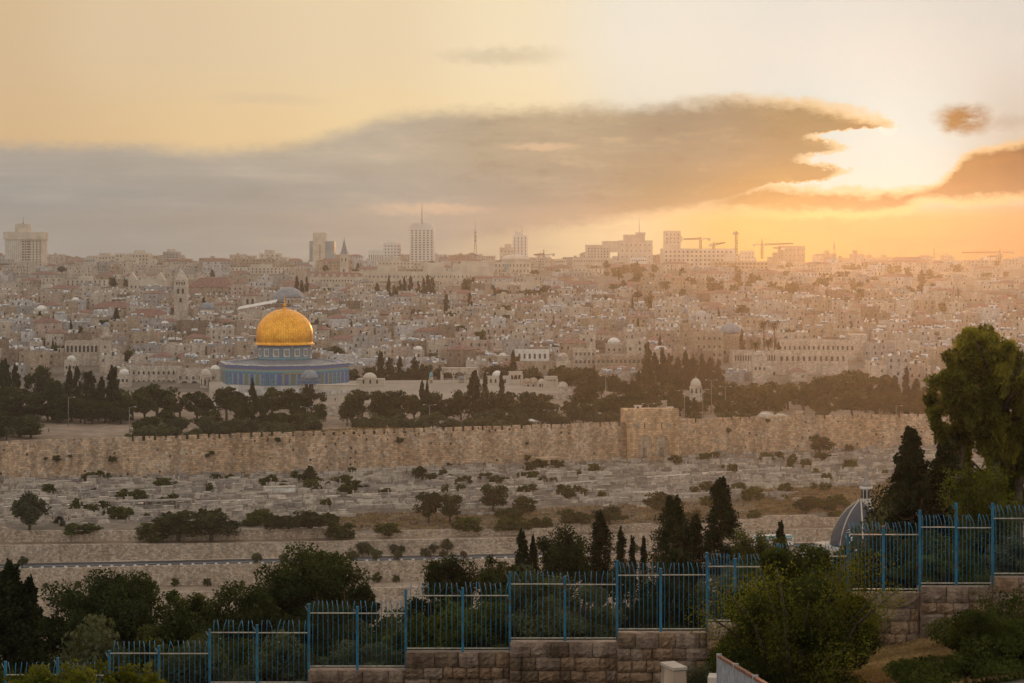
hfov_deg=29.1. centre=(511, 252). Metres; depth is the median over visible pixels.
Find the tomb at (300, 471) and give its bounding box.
[293,469,304,473]
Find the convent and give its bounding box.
[309,272,367,284]
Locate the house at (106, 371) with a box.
[104,364,123,376]
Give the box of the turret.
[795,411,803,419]
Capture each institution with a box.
[353,263,492,281]
[441,254,530,273]
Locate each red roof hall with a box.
[90,301,129,313]
[125,309,170,317]
[189,278,232,294]
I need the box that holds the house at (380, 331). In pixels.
[374,325,387,337]
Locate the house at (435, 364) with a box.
[422,358,444,376]
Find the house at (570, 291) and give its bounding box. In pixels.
[557,287,575,297]
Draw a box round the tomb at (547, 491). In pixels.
[541,489,552,494]
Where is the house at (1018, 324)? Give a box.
[1012,318,1023,333]
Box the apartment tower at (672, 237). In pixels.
[663,231,682,248]
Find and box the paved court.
[209,379,572,405]
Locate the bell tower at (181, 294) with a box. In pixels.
[174,269,188,318]
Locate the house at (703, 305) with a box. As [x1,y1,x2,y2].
[698,302,724,310]
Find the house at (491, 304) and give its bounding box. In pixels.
[477,300,494,308]
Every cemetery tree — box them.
[9,490,51,529]
[53,516,65,523]
[149,510,206,541]
[185,512,242,541]
[260,515,295,529]
[287,510,335,528]
[300,465,320,483]
[411,466,427,479]
[412,491,443,522]
[439,493,462,521]
[479,483,508,511]
[557,509,594,524]
[591,505,629,524]
[642,490,684,518]
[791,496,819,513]
[808,434,836,452]
[813,452,831,460]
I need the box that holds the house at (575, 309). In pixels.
[565,304,589,316]
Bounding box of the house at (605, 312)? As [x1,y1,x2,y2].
[593,309,617,317]
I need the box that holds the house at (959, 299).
[943,296,969,302]
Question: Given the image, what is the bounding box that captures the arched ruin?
[535,456,560,467]
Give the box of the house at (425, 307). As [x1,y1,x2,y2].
[419,302,443,312]
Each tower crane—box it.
[534,250,554,257]
[683,237,710,248]
[709,242,724,248]
[733,231,738,255]
[753,239,792,258]
[773,246,784,257]
[962,248,1013,262]
[987,255,1002,261]
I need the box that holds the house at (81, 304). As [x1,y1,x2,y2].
[65,297,85,310]
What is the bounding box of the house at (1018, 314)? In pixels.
[1013,310,1023,319]
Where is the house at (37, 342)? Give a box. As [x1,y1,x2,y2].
[29,338,43,347]
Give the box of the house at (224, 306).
[214,301,233,311]
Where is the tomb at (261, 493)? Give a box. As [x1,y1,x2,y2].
[257,492,266,494]
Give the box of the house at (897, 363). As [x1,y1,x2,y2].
[884,351,909,381]
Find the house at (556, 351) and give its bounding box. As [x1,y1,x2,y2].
[546,344,558,359]
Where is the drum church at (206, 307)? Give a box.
[184,302,214,318]
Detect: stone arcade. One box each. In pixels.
[316,384,358,406]
[440,367,477,383]
[508,371,522,384]
[543,376,557,387]
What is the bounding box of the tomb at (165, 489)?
[160,485,172,493]
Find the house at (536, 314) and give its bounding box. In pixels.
[531,309,552,318]
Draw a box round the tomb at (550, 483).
[543,479,554,484]
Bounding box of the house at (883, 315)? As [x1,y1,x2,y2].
[877,311,889,323]
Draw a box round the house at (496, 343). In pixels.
[490,336,503,351]
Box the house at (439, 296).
[417,292,443,301]
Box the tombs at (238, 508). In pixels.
[0,444,986,524]
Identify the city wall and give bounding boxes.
[0,422,625,478]
[679,414,972,455]
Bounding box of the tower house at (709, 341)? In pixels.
[693,332,722,362]
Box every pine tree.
[0,386,45,413]
[0,427,6,436]
[6,418,29,436]
[15,422,43,437]
[23,365,51,415]
[36,408,50,421]
[38,378,65,419]
[38,393,78,422]
[39,567,167,660]
[48,407,69,422]
[70,408,87,422]
[73,397,96,423]
[78,409,104,423]
[94,407,115,422]
[103,572,158,621]
[106,408,133,423]
[115,387,149,419]
[130,392,158,416]
[130,415,162,429]
[136,589,222,651]
[142,383,180,413]
[154,410,175,422]
[161,392,198,417]
[162,417,185,423]
[170,418,187,427]
[184,390,214,419]
[190,409,223,426]
[195,415,214,425]
[204,580,295,662]
[212,386,244,419]
[225,393,254,411]
[231,406,256,420]
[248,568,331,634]
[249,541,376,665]
[251,414,276,423]
[252,396,273,415]
[259,387,289,411]
[269,412,285,419]
[273,413,308,423]
[283,388,299,414]
[289,403,305,413]
[289,409,308,413]
[294,387,326,416]
[297,411,318,418]
[312,405,327,421]
[338,401,354,425]
[344,389,377,419]
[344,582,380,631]
[345,392,363,417]
[349,369,359,380]
[362,366,376,375]
[368,390,392,407]
[371,401,396,415]
[378,406,395,415]
[387,390,411,410]
[401,367,415,379]
[404,393,423,421]
[419,391,442,414]
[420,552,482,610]
[424,364,433,379]
[431,395,460,417]
[433,368,447,378]
[445,372,457,377]
[451,389,471,419]
[472,554,519,603]
[482,364,508,375]
[485,391,507,412]
[502,391,517,412]
[515,369,527,378]
[516,391,535,403]
[525,367,543,379]
[527,393,552,423]
[535,521,597,601]
[536,401,559,417]
[547,368,561,380]
[551,365,580,381]
[559,401,580,412]
[562,367,589,385]
[567,386,597,404]
[575,368,599,387]
[579,401,607,416]
[593,398,622,412]
[597,375,608,397]
[600,397,624,413]
[605,374,625,394]
[606,393,634,405]
[615,380,635,395]
[624,392,648,402]
[624,401,647,407]
[637,399,662,407]
[638,385,668,402]
[659,383,683,405]
[667,394,691,415]
[690,401,709,412]
[700,389,719,412]
[712,382,732,401]
[713,399,738,413]
[721,382,756,408]
[732,387,770,415]
[736,404,765,416]
[750,381,777,401]
[758,390,795,414]
[774,382,802,408]
[783,387,823,414]
[798,382,812,388]
[808,376,844,400]
[809,395,839,414]
[822,373,855,398]
[832,389,868,415]
[833,370,875,397]
[850,374,886,393]
[856,393,890,413]
[861,483,934,550]
[868,374,897,398]
[885,393,910,417]
[908,400,925,413]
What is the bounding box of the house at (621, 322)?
[615,317,626,330]
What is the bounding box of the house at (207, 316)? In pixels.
[198,311,213,322]
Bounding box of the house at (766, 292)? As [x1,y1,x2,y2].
[757,287,780,300]
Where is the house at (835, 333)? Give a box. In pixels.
[828,329,841,336]
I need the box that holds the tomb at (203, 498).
[199,495,208,499]
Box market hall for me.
[237,299,277,318]
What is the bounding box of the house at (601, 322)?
[580,315,609,331]
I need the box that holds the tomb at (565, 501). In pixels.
[560,497,571,503]
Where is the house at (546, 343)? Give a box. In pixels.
[529,340,557,345]
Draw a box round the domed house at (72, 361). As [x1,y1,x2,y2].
[64,356,77,374]
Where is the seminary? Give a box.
[777,334,866,359]
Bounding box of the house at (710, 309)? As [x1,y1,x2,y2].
[702,305,726,315]
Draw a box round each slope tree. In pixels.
[57,266,66,271]
[530,270,539,273]
[602,260,611,267]
[608,283,617,291]
[614,271,623,278]
[615,266,628,273]
[617,279,626,287]
[631,272,640,281]
[632,268,643,272]
[644,290,654,308]
[651,264,657,271]
[658,281,670,288]
[678,267,685,275]
[678,289,686,295]
[706,277,715,283]
[706,282,716,288]
[710,284,722,290]
[729,284,738,290]
[746,272,756,282]
[767,281,776,287]
[776,286,788,293]
[785,262,793,269]
[785,282,798,292]
[816,279,825,285]
[822,277,829,285]
[829,274,834,282]
[835,271,843,276]
[851,283,863,289]
[857,288,864,298]
[893,265,901,272]
[904,285,914,291]
[915,283,923,291]
[917,270,926,283]
[926,269,934,278]
[953,265,960,271]
[980,272,991,277]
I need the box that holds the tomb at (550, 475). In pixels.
[545,472,555,477]
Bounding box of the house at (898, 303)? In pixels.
[893,298,913,314]
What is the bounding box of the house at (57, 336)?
[45,329,71,349]
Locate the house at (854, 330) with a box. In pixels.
[842,327,864,336]
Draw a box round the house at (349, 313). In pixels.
[341,309,359,317]
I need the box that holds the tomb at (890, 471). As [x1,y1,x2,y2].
[887,469,893,474]
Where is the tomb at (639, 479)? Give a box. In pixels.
[634,476,646,482]
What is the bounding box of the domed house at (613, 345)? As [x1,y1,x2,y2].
[605,338,622,353]
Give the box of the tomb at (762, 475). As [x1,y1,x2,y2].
[756,472,764,478]
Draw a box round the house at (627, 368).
[610,364,636,370]
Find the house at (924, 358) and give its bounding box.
[915,354,930,364]
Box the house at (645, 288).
[639,282,657,296]
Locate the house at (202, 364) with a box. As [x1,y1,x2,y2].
[182,360,212,367]
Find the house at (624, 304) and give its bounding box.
[617,300,631,314]
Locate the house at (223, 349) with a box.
[206,343,233,357]
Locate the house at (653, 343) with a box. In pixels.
[645,340,663,351]
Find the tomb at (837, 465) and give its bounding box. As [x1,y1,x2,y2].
[831,463,842,467]
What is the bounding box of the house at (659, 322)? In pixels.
[655,318,672,328]
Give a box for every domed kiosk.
[200,369,211,387]
[298,368,319,393]
[429,372,432,382]
[458,375,463,382]
[689,377,701,399]
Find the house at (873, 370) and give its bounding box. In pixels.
[865,363,886,377]
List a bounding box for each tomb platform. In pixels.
[15,498,49,503]
[263,485,295,492]
[631,491,664,497]
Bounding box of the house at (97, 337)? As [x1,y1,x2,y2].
[95,332,113,342]
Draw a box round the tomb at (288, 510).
[285,503,297,511]
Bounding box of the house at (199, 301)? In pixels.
[193,296,214,305]
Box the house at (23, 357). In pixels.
[19,348,33,363]
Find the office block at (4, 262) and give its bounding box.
[0,259,13,267]
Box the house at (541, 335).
[538,332,551,339]
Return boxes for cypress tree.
[0,358,14,395]
[0,558,48,682]
[11,363,24,405]
[23,574,45,672]
[63,364,72,417]
[70,365,83,418]
[81,370,96,400]
[91,376,105,405]
[104,364,120,420]
[248,377,256,419]
[294,275,298,289]
[299,280,304,292]
[304,276,308,291]
[373,350,384,377]
[374,282,379,293]
[380,357,399,379]
[385,275,390,296]
[396,356,403,379]
[401,276,406,290]
[407,275,413,290]
[410,357,420,379]
[415,280,420,292]
[416,363,426,379]
[419,379,425,416]
[420,277,425,293]
[425,274,431,293]
[425,380,428,394]
[430,277,435,293]
[442,293,450,313]
[467,292,472,305]
[480,370,489,411]
[491,285,496,295]
[496,370,506,413]
[514,528,533,591]
[528,534,540,582]
[585,510,614,605]
[591,365,599,403]
[611,526,627,602]
[627,535,637,606]
[632,370,645,396]
[637,536,648,590]
[640,341,654,387]
[641,494,703,601]
[647,351,662,388]
[659,347,666,387]
[661,353,681,386]
[667,387,675,405]
[673,356,683,387]
[678,351,690,389]
[683,357,701,389]
[683,397,691,417]
[688,513,705,602]
[690,397,698,414]
[695,476,742,580]
[697,353,705,388]
[700,356,719,389]
[713,359,727,387]
[738,329,745,349]
[772,520,789,549]
[882,425,938,584]
[902,366,912,413]
[914,438,969,576]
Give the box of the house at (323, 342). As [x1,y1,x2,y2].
[312,335,329,349]
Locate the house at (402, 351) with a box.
[389,344,410,357]
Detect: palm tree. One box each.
[79,371,92,396]
[749,341,761,351]
[759,320,768,349]
[763,338,774,350]
[769,321,779,349]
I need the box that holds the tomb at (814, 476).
[810,474,820,479]
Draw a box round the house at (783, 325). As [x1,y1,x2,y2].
[768,320,793,333]
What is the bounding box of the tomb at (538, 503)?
[530,499,540,505]
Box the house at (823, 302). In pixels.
[805,295,831,312]
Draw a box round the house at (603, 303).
[592,298,612,307]
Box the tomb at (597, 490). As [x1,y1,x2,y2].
[595,489,606,495]
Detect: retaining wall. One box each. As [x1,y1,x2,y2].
[0,514,838,541]
[0,525,1023,562]
[0,547,1010,587]
[34,577,746,623]
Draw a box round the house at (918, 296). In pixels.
[911,292,932,299]
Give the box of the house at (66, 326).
[62,321,91,330]
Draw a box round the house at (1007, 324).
[999,321,1011,329]
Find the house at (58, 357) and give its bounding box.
[45,348,66,366]
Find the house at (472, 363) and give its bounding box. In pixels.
[466,358,479,377]
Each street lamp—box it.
[68,397,70,426]
[678,390,690,418]
[710,380,712,414]
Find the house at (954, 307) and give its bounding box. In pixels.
[944,301,966,312]
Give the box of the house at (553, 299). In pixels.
[547,295,561,303]
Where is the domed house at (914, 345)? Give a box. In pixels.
[907,340,922,353]
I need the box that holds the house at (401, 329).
[394,323,422,335]
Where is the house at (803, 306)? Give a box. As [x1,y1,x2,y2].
[783,302,811,309]
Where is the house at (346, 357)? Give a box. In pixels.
[326,352,362,360]
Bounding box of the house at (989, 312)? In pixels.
[976,305,999,321]
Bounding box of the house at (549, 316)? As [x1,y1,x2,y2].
[543,310,563,323]
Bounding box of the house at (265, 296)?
[259,290,275,302]
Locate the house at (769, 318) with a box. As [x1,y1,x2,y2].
[755,315,781,330]
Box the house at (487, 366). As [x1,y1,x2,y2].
[480,362,501,376]
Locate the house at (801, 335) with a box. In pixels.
[781,330,808,338]
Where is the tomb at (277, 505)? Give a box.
[274,503,282,507]
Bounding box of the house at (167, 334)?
[154,329,173,337]
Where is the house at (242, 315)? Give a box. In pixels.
[231,312,252,320]
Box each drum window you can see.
[264,348,268,356]
[273,349,278,356]
[284,349,289,356]
[294,348,299,356]
[303,348,307,356]
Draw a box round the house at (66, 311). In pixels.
[50,307,72,313]
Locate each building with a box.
[37,284,52,288]
[65,276,108,286]
[84,256,97,264]
[119,256,138,263]
[120,366,181,380]
[162,249,180,263]
[176,365,220,382]
[229,264,300,273]
[356,372,384,385]
[377,259,415,268]
[486,370,509,384]
[516,361,572,370]
[522,377,537,386]
[536,253,549,257]
[537,379,542,386]
[555,259,565,264]
[558,382,571,392]
[560,266,603,273]
[573,348,595,368]
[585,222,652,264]
[594,345,670,370]
[630,254,646,263]
[768,269,789,272]
[821,270,883,274]
[822,250,835,261]
[836,256,847,261]
[849,250,863,259]
[866,255,880,260]
[877,255,894,260]
[913,272,1001,275]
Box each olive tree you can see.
[1,426,15,440]
[22,414,41,422]
[124,429,144,440]
[132,419,141,430]
[132,425,156,440]
[151,423,170,434]
[153,429,168,439]
[159,423,176,428]
[166,426,181,437]
[171,417,190,431]
[182,428,204,436]
[185,431,198,438]
[197,414,218,425]
[199,418,214,436]
[206,423,235,437]
[217,419,236,430]
[229,418,241,433]
[234,422,259,432]
[240,418,260,433]
[250,429,272,436]
[263,423,276,435]
[273,422,293,432]
[281,421,301,429]
[299,420,322,430]
[300,416,318,427]
[305,420,322,430]
[350,415,366,427]
[353,417,368,427]
[356,421,374,427]
[363,412,384,421]
[365,415,384,424]
[372,417,388,427]
[389,413,407,427]
[401,419,416,427]
[408,417,428,431]
[417,413,439,420]
[425,416,439,427]
[426,411,449,420]
[435,418,457,430]
[441,418,461,430]
[460,419,471,425]
[466,413,488,429]
[471,416,490,429]
[486,415,498,429]
[491,420,511,429]
[500,410,521,424]
[513,414,532,427]
[530,409,543,423]
[535,413,554,423]
[541,411,561,424]
[556,416,571,424]
[565,404,583,421]
[566,408,580,423]
[578,412,589,422]
[585,410,602,421]
[592,416,607,426]
[600,410,614,423]
[610,411,619,420]
[687,410,701,422]
[715,410,733,421]
[733,409,749,420]
[814,406,830,418]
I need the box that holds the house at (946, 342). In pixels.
[937,338,951,345]
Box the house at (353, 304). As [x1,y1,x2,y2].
[339,299,363,308]
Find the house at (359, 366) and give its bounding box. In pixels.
[349,362,370,376]
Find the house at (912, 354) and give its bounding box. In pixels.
[903,350,920,360]
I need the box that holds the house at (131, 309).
[127,304,155,314]
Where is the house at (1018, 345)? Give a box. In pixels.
[1015,343,1023,359]
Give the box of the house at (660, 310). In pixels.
[655,305,681,318]
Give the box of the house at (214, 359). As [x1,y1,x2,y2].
[191,354,227,366]
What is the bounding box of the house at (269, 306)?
[260,303,278,308]
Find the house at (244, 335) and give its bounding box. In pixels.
[233,332,255,341]
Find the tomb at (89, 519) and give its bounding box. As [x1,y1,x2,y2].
[86,513,96,521]
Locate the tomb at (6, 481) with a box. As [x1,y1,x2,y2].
[3,476,14,483]
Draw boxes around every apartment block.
[94,253,114,261]
[115,250,152,264]
[259,250,288,260]
[368,241,400,265]
[500,244,513,258]
[572,258,608,266]
[660,245,735,267]
[739,251,754,260]
[767,246,804,263]
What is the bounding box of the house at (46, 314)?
[30,311,51,318]
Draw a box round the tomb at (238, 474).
[232,470,242,476]
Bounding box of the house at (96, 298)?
[89,291,111,309]
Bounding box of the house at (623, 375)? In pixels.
[612,366,637,380]
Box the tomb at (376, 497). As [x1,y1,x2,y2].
[372,492,381,498]
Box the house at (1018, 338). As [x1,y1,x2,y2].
[1010,334,1023,343]
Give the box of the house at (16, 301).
[10,297,31,305]
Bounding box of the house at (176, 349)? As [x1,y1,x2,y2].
[161,341,191,354]
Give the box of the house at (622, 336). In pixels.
[618,329,643,353]
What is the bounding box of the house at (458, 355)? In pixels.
[445,344,475,375]
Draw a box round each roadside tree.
[17,556,28,567]
[251,552,262,562]
[345,548,359,560]
[355,542,367,555]
[362,541,374,555]
[369,548,382,560]
[388,544,399,553]
[393,549,402,559]
[399,545,404,551]
[419,547,432,557]
[428,543,438,554]
[438,549,447,557]
[439,538,453,551]
[460,550,466,558]
[629,544,640,552]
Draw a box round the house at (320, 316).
[309,312,326,323]
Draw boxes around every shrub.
[41,483,56,492]
[46,487,54,493]
[52,455,60,462]
[68,504,77,508]
[75,581,81,587]
[80,472,98,481]
[87,503,98,511]
[95,470,105,476]
[98,500,110,508]
[107,506,123,515]
[108,456,116,463]
[109,512,120,518]
[115,489,130,496]
[115,507,133,517]
[130,489,147,497]
[154,478,172,485]
[167,493,178,501]
[170,578,179,585]
[203,578,211,585]
[204,482,213,490]
[210,473,217,478]
[213,508,223,515]
[241,519,251,525]
[246,511,258,519]
[246,515,263,524]
[247,520,257,526]
[252,515,263,524]
[254,508,269,513]
[256,511,272,520]
[290,470,298,476]
[303,478,318,487]
[312,484,323,488]
[320,498,331,505]
[321,513,336,519]
[329,476,341,481]
[337,474,352,482]
[337,484,349,491]
[342,485,354,493]
[344,480,362,489]
[372,572,381,582]
[392,574,400,581]
[395,437,403,442]
[427,473,437,479]
[438,468,446,474]
[441,484,449,491]
[455,484,465,490]
[462,475,473,483]
[477,472,492,479]
[494,476,504,482]
[494,509,501,516]
[498,509,516,516]
[504,508,520,519]
[507,508,524,517]
[516,485,526,491]
[522,462,535,470]
[522,484,539,491]
[526,470,538,477]
[528,517,540,525]
[532,458,548,467]
[537,520,546,527]
[541,516,553,527]
[553,459,565,467]
[555,484,572,490]
[562,490,573,497]
[573,485,582,491]
[580,488,588,495]
[587,463,600,470]
[597,491,606,496]
[667,455,682,463]
[685,512,691,521]
[691,487,700,491]
[693,510,701,516]
[697,452,710,459]
[698,481,712,489]
[698,495,711,505]
[730,482,741,489]
[735,482,746,489]
[741,489,755,497]
[741,494,750,500]
[747,486,763,493]
[755,492,764,498]
[759,452,767,459]
[774,451,784,457]
[777,483,792,490]
[789,453,796,461]
[799,459,811,465]
[816,498,825,502]
[817,502,824,507]
[818,482,831,490]
[821,473,832,478]
[823,501,836,510]
[825,495,840,503]
[835,494,845,504]
[840,499,850,505]
[842,459,857,466]
[844,444,851,450]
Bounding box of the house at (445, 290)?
[435,286,456,295]
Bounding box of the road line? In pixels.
[56,545,798,565]
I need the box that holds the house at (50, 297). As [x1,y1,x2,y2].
[40,291,59,302]
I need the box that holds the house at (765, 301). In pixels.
[761,297,778,304]
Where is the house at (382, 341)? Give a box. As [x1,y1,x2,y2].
[378,337,393,345]
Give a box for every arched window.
[228,372,231,383]
[233,372,237,383]
[239,372,242,383]
[244,373,248,384]
[255,373,259,384]
[261,373,264,384]
[270,373,274,384]
[277,373,281,384]
[284,374,288,384]
[291,374,295,384]
[321,372,323,383]
[325,372,327,383]
[329,372,331,383]
[333,371,335,382]
[337,371,339,382]
[341,371,343,381]
[345,370,347,381]
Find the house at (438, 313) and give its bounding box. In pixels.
[428,309,443,316]
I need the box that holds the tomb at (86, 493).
[80,492,89,496]
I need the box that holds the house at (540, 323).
[523,318,545,328]
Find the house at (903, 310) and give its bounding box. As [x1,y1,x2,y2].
[899,305,911,316]
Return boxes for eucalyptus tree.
[922,368,1001,552]
[940,323,1023,514]
[963,442,1023,525]
[984,343,1023,560]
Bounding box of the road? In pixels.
[0,539,1023,568]
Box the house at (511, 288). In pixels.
[507,283,520,293]
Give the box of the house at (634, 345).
[626,334,645,353]
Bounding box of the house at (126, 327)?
[109,321,138,335]
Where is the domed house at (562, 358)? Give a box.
[556,353,569,366]
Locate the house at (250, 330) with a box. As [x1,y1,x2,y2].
[234,326,256,334]
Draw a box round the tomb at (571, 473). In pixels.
[565,471,577,476]
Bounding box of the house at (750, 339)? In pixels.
[746,334,759,349]
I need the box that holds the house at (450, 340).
[424,335,455,345]
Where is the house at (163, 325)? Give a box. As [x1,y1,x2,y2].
[148,321,176,329]
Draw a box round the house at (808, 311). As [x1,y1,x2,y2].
[805,308,824,315]
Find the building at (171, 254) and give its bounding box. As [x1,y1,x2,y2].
[162,249,180,263]
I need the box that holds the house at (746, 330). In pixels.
[738,325,750,333]
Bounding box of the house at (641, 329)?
[623,324,648,333]
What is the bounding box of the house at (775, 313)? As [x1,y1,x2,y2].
[764,310,782,318]
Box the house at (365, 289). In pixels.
[356,285,371,293]
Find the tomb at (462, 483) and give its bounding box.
[457,482,467,487]
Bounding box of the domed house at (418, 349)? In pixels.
[413,346,423,356]
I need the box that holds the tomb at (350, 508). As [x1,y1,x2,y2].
[343,507,355,510]
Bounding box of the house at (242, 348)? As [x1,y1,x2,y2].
[234,339,250,357]
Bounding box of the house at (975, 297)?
[968,292,980,302]
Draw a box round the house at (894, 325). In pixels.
[887,319,908,331]
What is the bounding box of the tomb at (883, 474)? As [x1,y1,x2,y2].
[878,473,889,476]
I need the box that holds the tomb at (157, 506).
[152,504,161,508]
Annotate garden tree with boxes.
[51,345,64,351]
[99,319,108,323]
[109,277,116,286]
[122,349,134,362]
[123,279,127,286]
[327,345,344,353]
[391,285,398,296]
[425,352,439,358]
[445,312,456,315]
[455,325,466,330]
[461,278,471,289]
[474,330,486,339]
[495,289,508,293]
[499,305,510,309]
[518,290,530,294]
[525,289,538,294]
[537,285,551,293]
[632,291,641,301]
[734,304,750,315]
[938,303,946,312]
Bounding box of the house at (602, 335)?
[596,331,615,339]
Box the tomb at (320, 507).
[317,502,328,509]
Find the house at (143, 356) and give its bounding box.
[132,351,156,359]
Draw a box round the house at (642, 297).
[635,292,646,301]
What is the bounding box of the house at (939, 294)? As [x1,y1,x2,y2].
[926,287,948,307]
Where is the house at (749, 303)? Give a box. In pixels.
[738,298,755,314]
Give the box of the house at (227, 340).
[222,337,248,342]
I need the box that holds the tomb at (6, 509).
[2,506,11,513]
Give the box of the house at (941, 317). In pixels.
[932,312,951,320]
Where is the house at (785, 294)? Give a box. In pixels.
[776,291,791,301]
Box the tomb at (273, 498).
[265,491,278,500]
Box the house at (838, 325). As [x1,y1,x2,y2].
[820,321,845,327]
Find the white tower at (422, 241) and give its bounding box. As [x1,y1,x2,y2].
[410,219,434,262]
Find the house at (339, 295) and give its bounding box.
[329,291,345,300]
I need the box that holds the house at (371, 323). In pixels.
[363,320,384,326]
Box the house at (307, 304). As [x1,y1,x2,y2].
[291,300,316,307]
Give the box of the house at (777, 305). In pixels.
[771,298,789,311]
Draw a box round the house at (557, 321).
[548,319,566,325]
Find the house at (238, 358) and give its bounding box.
[228,355,252,359]
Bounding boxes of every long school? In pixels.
[730,350,776,370]
[776,350,847,374]
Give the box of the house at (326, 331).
[316,326,330,337]
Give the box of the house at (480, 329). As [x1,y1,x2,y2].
[467,325,491,333]
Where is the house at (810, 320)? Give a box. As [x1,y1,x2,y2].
[803,314,819,326]
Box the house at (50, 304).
[38,302,61,307]
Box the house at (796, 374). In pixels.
[788,368,806,380]
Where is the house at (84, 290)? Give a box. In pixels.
[79,284,100,299]
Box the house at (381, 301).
[375,295,391,309]
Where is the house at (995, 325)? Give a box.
[981,319,1001,328]
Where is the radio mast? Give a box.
[474,221,476,258]
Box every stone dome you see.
[758,411,773,419]
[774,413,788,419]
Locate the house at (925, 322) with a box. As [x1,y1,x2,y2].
[917,318,937,326]
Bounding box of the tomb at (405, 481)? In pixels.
[397,479,408,485]
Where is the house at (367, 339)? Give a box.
[353,331,377,351]
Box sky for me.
[0,0,1023,261]
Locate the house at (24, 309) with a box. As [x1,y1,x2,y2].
[17,304,32,313]
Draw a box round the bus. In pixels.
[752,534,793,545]
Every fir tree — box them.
[113,308,119,320]
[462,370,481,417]
[508,350,516,378]
[884,375,901,413]
[909,378,921,411]
[914,387,927,415]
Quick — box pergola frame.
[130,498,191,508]
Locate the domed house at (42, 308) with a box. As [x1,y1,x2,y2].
[33,305,49,312]
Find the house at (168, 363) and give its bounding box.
[154,359,183,365]
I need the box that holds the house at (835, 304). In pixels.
[832,298,844,309]
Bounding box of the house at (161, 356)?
[150,352,175,365]
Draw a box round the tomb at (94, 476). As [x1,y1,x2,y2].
[86,475,98,483]
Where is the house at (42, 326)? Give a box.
[33,318,61,336]
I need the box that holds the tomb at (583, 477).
[577,474,589,480]
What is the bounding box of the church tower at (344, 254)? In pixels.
[339,240,348,271]
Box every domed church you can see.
[271,287,304,303]
[719,323,745,359]
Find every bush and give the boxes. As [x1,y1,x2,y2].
[0,663,21,682]
[2,658,113,682]
[35,645,142,679]
[56,613,139,682]
[63,522,103,534]
[80,626,150,672]
[97,662,168,682]
[127,634,154,661]
[132,637,162,676]
[132,642,202,677]
[134,522,174,542]
[138,635,239,682]
[141,629,230,665]
[167,633,260,668]
[172,639,229,678]
[196,639,280,679]
[234,644,327,681]
[260,629,312,664]
[271,600,382,665]
[274,643,317,680]
[305,639,404,677]
[324,521,355,539]
[344,619,374,637]
[368,606,450,644]
[368,617,399,638]
[373,523,401,535]
[378,603,443,641]
[380,637,395,651]
[382,631,408,643]
[392,587,459,649]
[392,642,408,653]
[394,594,485,652]
[435,600,520,649]
[449,516,483,531]
[479,585,536,616]
[482,578,505,615]
[491,563,567,646]
[493,516,534,530]
[503,573,627,639]
[504,612,563,641]
[512,495,537,511]
[603,565,638,633]
[607,579,711,632]
[619,596,658,629]
[636,545,719,626]
[636,578,663,603]
[657,538,928,682]
[686,659,711,682]
[690,573,723,606]
[695,560,763,631]
[702,543,881,682]
[716,560,748,597]
[747,510,761,518]
[795,547,852,603]
[825,511,842,516]
[826,545,863,594]
[831,521,870,582]
[851,528,916,590]
[852,506,940,584]
[882,609,1023,682]
[885,529,994,591]
[932,585,1023,664]
[935,451,1023,580]
[977,535,1023,582]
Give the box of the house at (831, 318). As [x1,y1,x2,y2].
[818,314,837,322]
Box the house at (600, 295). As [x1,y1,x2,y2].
[592,292,614,299]
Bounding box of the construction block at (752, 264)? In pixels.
[711,261,769,268]
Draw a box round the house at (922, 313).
[912,311,931,315]
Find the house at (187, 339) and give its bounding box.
[182,334,209,343]
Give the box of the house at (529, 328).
[516,321,536,339]
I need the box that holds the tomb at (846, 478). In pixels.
[841,477,849,481]
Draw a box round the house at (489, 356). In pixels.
[479,352,496,362]
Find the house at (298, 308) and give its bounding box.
[285,305,305,311]
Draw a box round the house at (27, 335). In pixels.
[21,329,35,340]
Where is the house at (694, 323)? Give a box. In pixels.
[675,318,701,325]
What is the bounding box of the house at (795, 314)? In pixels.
[783,306,804,320]
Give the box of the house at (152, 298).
[143,291,166,305]
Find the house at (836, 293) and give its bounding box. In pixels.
[825,288,849,299]
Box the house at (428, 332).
[413,328,438,337]
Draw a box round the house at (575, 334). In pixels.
[552,330,582,341]
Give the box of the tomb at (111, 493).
[107,491,118,495]
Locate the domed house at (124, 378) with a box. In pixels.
[117,369,131,387]
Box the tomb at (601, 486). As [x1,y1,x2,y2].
[599,484,609,488]
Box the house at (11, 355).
[1,346,23,364]
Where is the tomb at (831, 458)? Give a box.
[827,456,838,462]
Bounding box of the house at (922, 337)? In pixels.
[909,331,936,345]
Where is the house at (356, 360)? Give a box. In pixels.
[349,356,376,367]
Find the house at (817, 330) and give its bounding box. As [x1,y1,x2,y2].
[803,325,824,337]
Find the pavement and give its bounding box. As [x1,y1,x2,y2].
[0,542,813,563]
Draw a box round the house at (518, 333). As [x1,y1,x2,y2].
[512,328,525,338]
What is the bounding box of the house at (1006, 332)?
[994,327,1021,337]
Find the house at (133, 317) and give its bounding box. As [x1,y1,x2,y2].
[128,313,146,320]
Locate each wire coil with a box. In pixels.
[316,582,402,611]
[415,562,532,594]
[623,540,712,572]
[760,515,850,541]
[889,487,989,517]
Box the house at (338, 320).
[326,314,348,329]
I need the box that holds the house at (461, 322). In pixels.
[450,317,472,325]
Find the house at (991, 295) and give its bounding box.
[986,291,1001,303]
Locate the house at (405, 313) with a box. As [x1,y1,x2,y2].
[394,308,410,319]
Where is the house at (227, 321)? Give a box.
[217,319,235,326]
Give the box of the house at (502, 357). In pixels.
[497,353,509,361]
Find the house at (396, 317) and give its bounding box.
[388,312,401,323]
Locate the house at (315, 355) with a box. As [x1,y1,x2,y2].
[312,353,319,358]
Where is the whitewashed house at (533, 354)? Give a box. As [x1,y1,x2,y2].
[515,349,548,360]
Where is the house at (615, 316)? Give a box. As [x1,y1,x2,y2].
[602,313,627,318]
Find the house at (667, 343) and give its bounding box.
[646,337,672,348]

